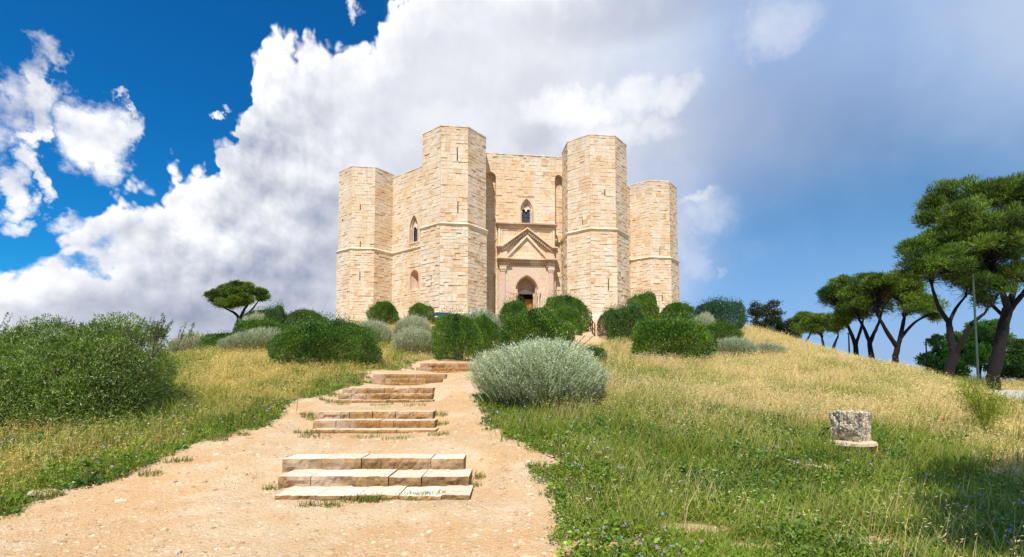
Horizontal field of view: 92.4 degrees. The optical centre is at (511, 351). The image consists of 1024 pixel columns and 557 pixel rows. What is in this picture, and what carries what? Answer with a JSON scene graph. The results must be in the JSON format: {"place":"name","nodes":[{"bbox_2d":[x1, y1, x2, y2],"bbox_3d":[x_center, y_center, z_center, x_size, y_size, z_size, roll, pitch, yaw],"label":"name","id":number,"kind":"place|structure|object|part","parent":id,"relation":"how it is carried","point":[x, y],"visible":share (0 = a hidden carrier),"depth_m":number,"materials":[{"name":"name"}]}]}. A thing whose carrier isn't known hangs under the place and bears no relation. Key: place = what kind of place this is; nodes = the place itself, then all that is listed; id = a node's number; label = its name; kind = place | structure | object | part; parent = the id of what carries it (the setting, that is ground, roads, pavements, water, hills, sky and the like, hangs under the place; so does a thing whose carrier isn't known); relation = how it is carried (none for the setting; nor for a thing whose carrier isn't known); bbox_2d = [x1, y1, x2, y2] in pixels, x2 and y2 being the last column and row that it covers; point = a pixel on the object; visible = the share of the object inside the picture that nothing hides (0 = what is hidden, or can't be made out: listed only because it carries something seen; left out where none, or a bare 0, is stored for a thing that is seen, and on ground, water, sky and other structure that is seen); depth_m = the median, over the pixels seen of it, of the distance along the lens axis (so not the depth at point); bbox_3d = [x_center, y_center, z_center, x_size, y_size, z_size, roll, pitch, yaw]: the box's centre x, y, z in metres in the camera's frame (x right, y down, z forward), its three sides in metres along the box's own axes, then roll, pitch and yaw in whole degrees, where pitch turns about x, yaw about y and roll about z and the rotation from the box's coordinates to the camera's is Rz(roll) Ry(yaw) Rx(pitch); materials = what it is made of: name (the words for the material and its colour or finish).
{"place":"outdoors","nodes":[
{"label":"outdoors","id":0,"kind":"place"},
{"bbox_2d":[0,321,622,556],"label":"path","id":1,"kind":"structure","parent":0,"point":[474,464],"depth_m":5.83,"materials":[{"name":"beige gravel"}]},
{"bbox_2d":[274,453,472,500],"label":"stone steps","id":2,"kind":"structure","parent":1,"relation":"on","point":[325,477],"depth_m":6.67,"materials":[{"name":"beige stone"}]},
{"bbox_2d":[310,410,438,433],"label":"stone steps","id":3,"kind":"structure","parent":1,"relation":"on","point":[379,421],"depth_m":10.22,"materials":[{"name":"beige stone"}]},
{"bbox_2d":[334,387,434,402],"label":"stone steps","id":4,"kind":"structure","parent":1,"relation":"on","point":[384,395],"depth_m":13.19,"materials":[{"name":"beige stone"}]},
{"bbox_2d":[369,374,446,384],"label":"stone steps","id":5,"kind":"structure","parent":1,"relation":"on","point":[401,379],"depth_m":17.04,"materials":[{"name":"beige stone"}]},
{"bbox_2d":[416,363,472,372],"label":"stone steps","id":6,"kind":"structure","parent":1,"relation":"on","point":[445,367],"depth_m":21.51,"materials":[{"name":"beige stone"}]},
{"bbox_2d":[575,335,598,341],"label":"kerb wall","id":7,"kind":"structure","parent":1,"relation":"on","point":[587,338],"depth_m":33.67,"materials":[{"name":"stone"}]},
{"bbox_2d":[590,319,594,335],"bbox_3d":[6.290,-1.845,38.401,0.132,2.446,5.631,0,-3,6],"label":"handrail","id":8,"kind":"object","parent":1,"relation":"on","point":[592,327],"visible":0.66,"depth_m":37.83,"materials":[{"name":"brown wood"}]},
{"bbox_2d":[0,319,1023,556],"bbox_3d":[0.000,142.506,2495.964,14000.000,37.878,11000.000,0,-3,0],"label":"ground","id":9,"kind":"structure","parent":0,"point":[611,545],"depth_m":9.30,"materials":[{"name":"green plant"}]},
{"bbox_2d":[0,311,202,431],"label":"shrub","id":10,"kind":"object","parent":9,"relation":"on","point":[45,367],"visible":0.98,"depth_m":10.03,"materials":[{"name":"green plant"}]},
{"bbox_2d":[165,330,213,355],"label":"shrub","id":11,"kind":"object","parent":9,"relation":"on","point":[185,345],"visible":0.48,"depth_m":29.06,"materials":[{"name":"green plant"}]},
{"bbox_2d":[197,329,253,348],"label":"shrub","id":12,"kind":"object","parent":9,"relation":"on","point":[210,338],"visible":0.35,"depth_m":28.17,"materials":[{"name":"green plant"}]},
{"bbox_2d":[216,335,251,350],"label":"shrub","id":13,"kind":"object","parent":9,"relation":"on","point":[222,343],"visible":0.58,"depth_m":25.48,"materials":[{"name":"green plant"}]},
{"bbox_2d":[202,279,272,321],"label":"pine tree","id":14,"kind":"object","parent":9,"relation":"on","point":[233,294],"visible":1,"depth_m":51.79,"materials":[{"name":"green plant"}]},
{"bbox_2d":[238,308,264,331],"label":"shrub","id":15,"kind":"object","parent":9,"relation":"on","point":[258,315],"visible":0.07,"depth_m":39.70,"materials":[{"name":"green plant"}]},
{"bbox_2d":[228,326,281,350],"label":"shrub","id":16,"kind":"object","parent":9,"relation":"on","point":[247,338],"visible":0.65,"depth_m":25.69,"materials":[{"name":"green plant"}]},
{"bbox_2d":[232,313,286,332],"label":"shrub","id":17,"kind":"object","parent":9,"relation":"on","point":[242,325],"visible":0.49,"depth_m":30.31,"materials":[{"name":"green plant"}]},
{"bbox_2d":[243,305,289,322],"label":"shrub","id":18,"kind":"object","parent":9,"relation":"on","point":[253,311],"visible":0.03,"depth_m":47.35,"materials":[{"name":"green plant"}]},
{"bbox_2d":[264,298,290,324],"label":"shrub","id":19,"kind":"object","parent":9,"relation":"on","point":[278,313],"visible":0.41,"depth_m":32.81,"materials":[{"name":"green plant"}]},
{"bbox_2d":[0,373,562,509],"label":"grass tufts","id":20,"kind":"object","parent":9,"relation":"on","point":[176,460],"visible":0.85,"depth_m":6.96,"materials":[{"name":"green plant"}]},
{"bbox_2d":[287,306,328,324],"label":"shrub","id":21,"kind":"object","parent":9,"relation":"on","point":[300,312],"visible":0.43,"depth_m":49.25,"materials":[{"name":"green plant"}]},
{"bbox_2d":[266,310,388,366],"bbox_3d":[-7.574,-0.443,20.186,4.687,2.485,4.198,0,-3,-4],"label":"shrub","id":22,"kind":"object","parent":9,"relation":"on","point":[329,335],"visible":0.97,"depth_m":18.99,"materials":[{"name":"green plant"}]},
{"bbox_2d":[356,318,394,343],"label":"shrub","id":23,"kind":"object","parent":9,"relation":"on","point":[386,333],"visible":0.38,"depth_m":30.56,"materials":[{"name":"green plant"}]},
{"bbox_2d":[366,297,400,324],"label":"shrub","id":24,"kind":"object","parent":9,"relation":"on","point":[386,311],"visible":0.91,"depth_m":46.51,"materials":[{"name":"green plant"}]},
{"bbox_2d":[391,313,432,336],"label":"shrub","id":25,"kind":"object","parent":9,"relation":"on","point":[413,320],"visible":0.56,"depth_m":35.42,"materials":[{"name":"green plant"}]},
{"bbox_2d":[390,325,448,354],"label":"shrub","id":26,"kind":"object","parent":9,"relation":"on","point":[420,340],"visible":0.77,"depth_m":26.13,"materials":[{"name":"green plant"}]},
{"bbox_2d":[407,301,435,322],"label":"shrub","id":27,"kind":"object","parent":9,"relation":"on","point":[419,309],"visible":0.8,"depth_m":46.65,"materials":[{"name":"green plant"}]},
{"bbox_2d":[434,311,452,321],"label":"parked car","id":28,"kind":"object","parent":9,"relation":"on","point":[440,313],"visible":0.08,"depth_m":48.45,"materials":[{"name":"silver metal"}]},
{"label":"side window","id":29,"kind":"part","parent":28,"relation":"part of","materials":[{"name":"glass"}]},
{"bbox_2d":[430,305,484,361],"bbox_3d":[-2.699,-0.862,24.613,2.852,3.075,2.796,0,-3,0],"label":"shrub","id":30,"kind":"object","parent":9,"relation":"on","point":[451,328],"visible":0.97,"depth_m":23.91,"materials":[{"name":"green plant"}]},
{"bbox_2d":[461,308,504,338],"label":"shrub","id":31,"kind":"object","parent":9,"relation":"on","point":[487,313],"visible":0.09,"depth_m":32.81,"materials":[{"name":"green plant"}]},
{"bbox_2d":[468,308,501,351],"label":"shrub","id":32,"kind":"object","parent":9,"relation":"on","point":[487,326],"visible":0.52,"depth_m":27.68,"materials":[{"name":"green plant"}]},
{"bbox_2d":[335,125,679,321],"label":"castle","id":33,"kind":"structure","parent":9,"relation":"on","point":[460,218],"depth_m":58.41,"materials":[{"name":"stone"}]},
{"bbox_2d":[408,211,419,244],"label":"window","id":34,"kind":"structure","parent":33,"relation":"in","point":[413,235],"depth_m":63.43,"materials":[{"name":"stone"}]},
{"bbox_2d":[409,267,419,291],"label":"window","id":35,"kind":"structure","parent":33,"relation":"in","point":[414,273],"depth_m":63.12,"materials":[{"name":"stone"}]},
{"bbox_2d":[517,196,535,222],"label":"window","id":36,"kind":"structure","parent":33,"relation":"in","point":[525,205],"depth_m":59.15,"materials":[{"name":"stone"}]},
{"bbox_2d":[0,352,1023,556],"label":"ground weeds","id":37,"kind":"object","parent":9,"relation":"on","point":[567,467],"visible":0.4,"depth_m":6.46,"materials":[{"name":"green plant"}]},
{"bbox_2d":[0,317,1023,556],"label":"dry grass","id":38,"kind":"structure","parent":9,"relation":"on","point":[893,406],"depth_m":12.20,"materials":[{"name":"yellow plant"}]},
{"bbox_2d":[0,379,1023,556],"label":"wild flowers","id":39,"kind":"object","parent":9,"relation":"on","point":[637,538],"visible":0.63,"depth_m":6.31,"materials":[{"name":"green plant"}]},
{"bbox_2d":[496,291,530,338],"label":"shrub","id":40,"kind":"object","parent":9,"relation":"on","point":[513,306],"visible":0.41,"depth_m":33.57,"materials":[{"name":"green plant"}]},
{"bbox_2d":[11,336,1023,476],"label":"grass clumps","id":41,"kind":"object","parent":9,"relation":"on","point":[534,424],"visible":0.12,"depth_m":10.20,"materials":[{"name":"plant"}]},
{"bbox_2d":[464,328,613,410],"bbox_3d":[0.914,0.639,12.069,3.986,2.502,3.677,2,-3,-30],"label":"shrub","id":42,"kind":"object","parent":9,"relation":"on","point":[535,368],"visible":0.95,"depth_m":11.13,"materials":[{"name":"green plant"}]},
{"bbox_2d":[500,302,580,347],"bbox_3d":[1.249,-1.463,29.120,4.666,3.103,4.874,3,-4,-44],"label":"shrub","id":43,"kind":"object","parent":9,"relation":"on","point":[535,324],"visible":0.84,"depth_m":28.03,"materials":[{"name":"green plant"}]},
{"bbox_2d":[543,289,592,330],"bbox_3d":[4.423,-3.242,40.273,4.219,3.985,4.137,0,-3,-4],"label":"shrub","id":44,"kind":"object","parent":9,"relation":"on","point":[576,301],"visible":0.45,"depth_m":39.34,"materials":[{"name":"green plant"}]},
{"bbox_2d":[555,299,583,337],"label":"shrub","id":45,"kind":"object","parent":9,"relation":"on","point":[568,312],"visible":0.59,"depth_m":34.60,"materials":[{"name":"green plant"}]},
{"bbox_2d":[584,342,607,364],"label":"shrub","id":46,"kind":"object","parent":9,"relation":"on","point":[597,351],"visible":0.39,"depth_m":21.78,"materials":[{"name":"green plant"}]},
{"bbox_2d":[597,305,630,335],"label":"shrub","id":47,"kind":"object","parent":9,"relation":"on","point":[602,332],"visible":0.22,"depth_m":35.87,"materials":[{"name":"green plant"}]},
{"bbox_2d":[601,298,645,339],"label":"shrub","id":48,"kind":"object","parent":9,"relation":"on","point":[623,317],"visible":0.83,"depth_m":33.45,"materials":[{"name":"green plant"}]},
{"bbox_2d":[626,286,659,327],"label":"shrub","id":49,"kind":"object","parent":9,"relation":"on","point":[647,300],"visible":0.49,"depth_m":38.55,"materials":[{"name":"green plant"}]},
{"bbox_2d":[629,310,720,359],"bbox_3d":[8.162,-0.790,25.613,4.803,2.982,4.447,0,-3,-9],"label":"shrub","id":50,"kind":"object","parent":9,"relation":"on","point":[679,334],"visible":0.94,"depth_m":24.46,"materials":[{"name":"green plant"}]},
{"bbox_2d":[660,297,697,319],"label":"shrub","id":51,"kind":"object","parent":9,"relation":"on","point":[674,307],"visible":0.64,"depth_m":41.47,"materials":[{"name":"green plant"}]},
{"bbox_2d":[691,312,715,324],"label":"shrub","id":52,"kind":"object","parent":9,"relation":"on","point":[707,318],"visible":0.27,"depth_m":34.74,"materials":[{"name":"green plant"}]},
{"bbox_2d":[692,294,747,328],"bbox_3d":[16.236,-2.928,37.970,4.186,2.972,4.646,1,-3,-24],"label":"shrub","id":53,"kind":"object","parent":9,"relation":"on","point":[728,310],"visible":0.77,"depth_m":37.10,"materials":[{"name":"green plant"}]},
{"bbox_2d":[705,318,744,342],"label":"shrub","id":54,"kind":"object","parent":9,"relation":"on","point":[718,328],"visible":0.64,"depth_m":31.36,"materials":[{"name":"green plant"}]},
{"bbox_2d":[706,335,760,356],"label":"shrub","id":55,"kind":"object","parent":9,"relation":"on","point":[737,345],"visible":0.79,"depth_m":26.40,"materials":[{"name":"green plant"}]},
{"bbox_2d":[754,342,788,354],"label":"shrub","id":56,"kind":"object","parent":9,"relation":"on","point":[768,347],"visible":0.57,"depth_m":27.49,"materials":[{"name":"green plant"}]},
{"bbox_2d":[746,299,802,338],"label":"oak tree","id":57,"kind":"object","parent":9,"relation":"on","point":[773,322],"visible":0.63,"depth_m":49.88,"materials":[{"name":"green plant"}]},
{"bbox_2d":[785,311,812,340],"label":"pine tree","id":58,"kind":"object","parent":9,"relation":"on","point":[798,316],"visible":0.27,"depth_m":75.86,"materials":[{"name":"green plant"}]},
{"bbox_2d":[797,311,849,349],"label":"pine tree","id":59,"kind":"object","parent":9,"relation":"on","point":[816,323],"visible":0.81,"depth_m":65.95,"materials":[{"name":"green plant"}]},
{"bbox_2d":[814,274,875,357],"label":"pine tree","id":60,"kind":"object","parent":9,"relation":"on","point":[826,294],"visible":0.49,"depth_m":54.74,"materials":[{"name":"green plant"}]},
{"bbox_2d":[847,333,852,353],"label":"lamp post","id":61,"kind":"object","parent":9,"relation":"on","point":[849,342],"visible":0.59,"depth_m":50.07,"materials":[{"name":"grey metal"}]},
{"bbox_2d":[824,410,877,453],"bbox_3d":[6.040,1.450,8.758,0.884,0.834,0.795,1,-3,-20],"label":"milestone","id":62,"kind":"object","parent":9,"relation":"on","point":[854,426],"visible":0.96,"depth_m":8.52,"materials":[{"name":"stone"}]},
{"bbox_2d":[835,270,896,359],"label":"pine tree","id":63,"kind":"object","parent":9,"relation":"on","point":[850,293],"visible":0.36,"depth_m":51.12,"materials":[{"name":"green plant"}]},
{"bbox_2d":[871,446,877,453],"bbox_3d":[6.402,1.738,8.697,0.125,0.207,0.159,4,-9,16],"label":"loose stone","id":64,"kind":"object","parent":9,"relation":"on","point":[875,448],"visible":0.22,"depth_m":8.63,"materials":[{"name":"beige stone"}]},
{"bbox_2d":[851,268,951,363],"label":"pine tree","id":65,"kind":"object","parent":9,"relation":"on","point":[906,295],"visible":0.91,"depth_m":45.79,"materials":[{"name":"green plant"}]},
{"bbox_2d":[925,338,933,371],"bbox_3d":[31.491,0.641,37.017,0.629,3.287,0.260,0,-3,0],"label":"lamp post","id":66,"kind":"object","parent":9,"relation":"on","point":[926,339],"visible":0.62,"depth_m":37.01,"materials":[{"name":"grey metal"}]},
{"bbox_2d":[913,331,989,378],"bbox_3d":[34.385,0.265,38.598,6.561,4.191,3.648,2,-4,-34],"label":"leafy tree","id":67,"kind":"object","parent":9,"relation":"on","point":[939,358],"visible":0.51,"depth_m":37.92,"materials":[{"name":"green plant"}]},
{"bbox_2d":[891,226,1022,378],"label":"pine tree","id":68,"kind":"object","parent":9,"relation":"on","point":[929,265],"visible":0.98,"depth_m":29.78,"materials":[{"name":"green plant"}]},
{"bbox_2d":[910,170,1023,389],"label":"pine tree","id":69,"kind":"object","parent":9,"relation":"on","point":[972,222],"visible":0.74,"depth_m":30.14,"materials":[{"name":"green plant"}]},
{"bbox_2d":[972,274,979,385],"bbox_3d":[27.489,-1.074,29.096,0.208,7.091,0.207,0,-3,0],"label":"lamp post","id":70,"kind":"object","parent":9,"relation":"on","point":[976,339],"visible":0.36,"depth_m":29.07,"materials":[{"name":"metal"}]},
{"bbox_2d":[942,365,1017,432],"bbox_3d":[9.487,1.016,9.941,1.213,1.494,1.138,-1,-3,22],"label":"fennel plant","id":71,"kind":"object","parent":9,"relation":"on","point":[981,403],"visible":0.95,"depth_m":9.86,"materials":[{"name":"green plant"}]},
{"bbox_2d":[961,318,1018,378],"bbox_3d":[38.961,-0.242,40.198,5.417,5.307,2.927,2,-3,-29],"label":"leafy tree","id":72,"kind":"object","parent":9,"relation":"on","point":[985,333],"visible":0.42,"depth_m":39.68,"materials":[{"name":"green plant"}]},
{"bbox_2d":[1000,335,1023,383],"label":"leafy tree","id":73,"kind":"object","parent":9,"relation":"on","point":[1015,356],"visible":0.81,"depth_m":39.42,"materials":[{"name":"green plant"}]},
{"bbox_2d":[0,0,1023,379],"label":"sky","id":74,"kind":"structure","parent":0,"point":[156,155],"materials":[{"name":"blue"}]},
{"bbox_2d":[994,390,1023,400],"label":"road","id":75,"kind":"structure","parent":0,"point":[1014,391],"depth_m":27.84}
]}

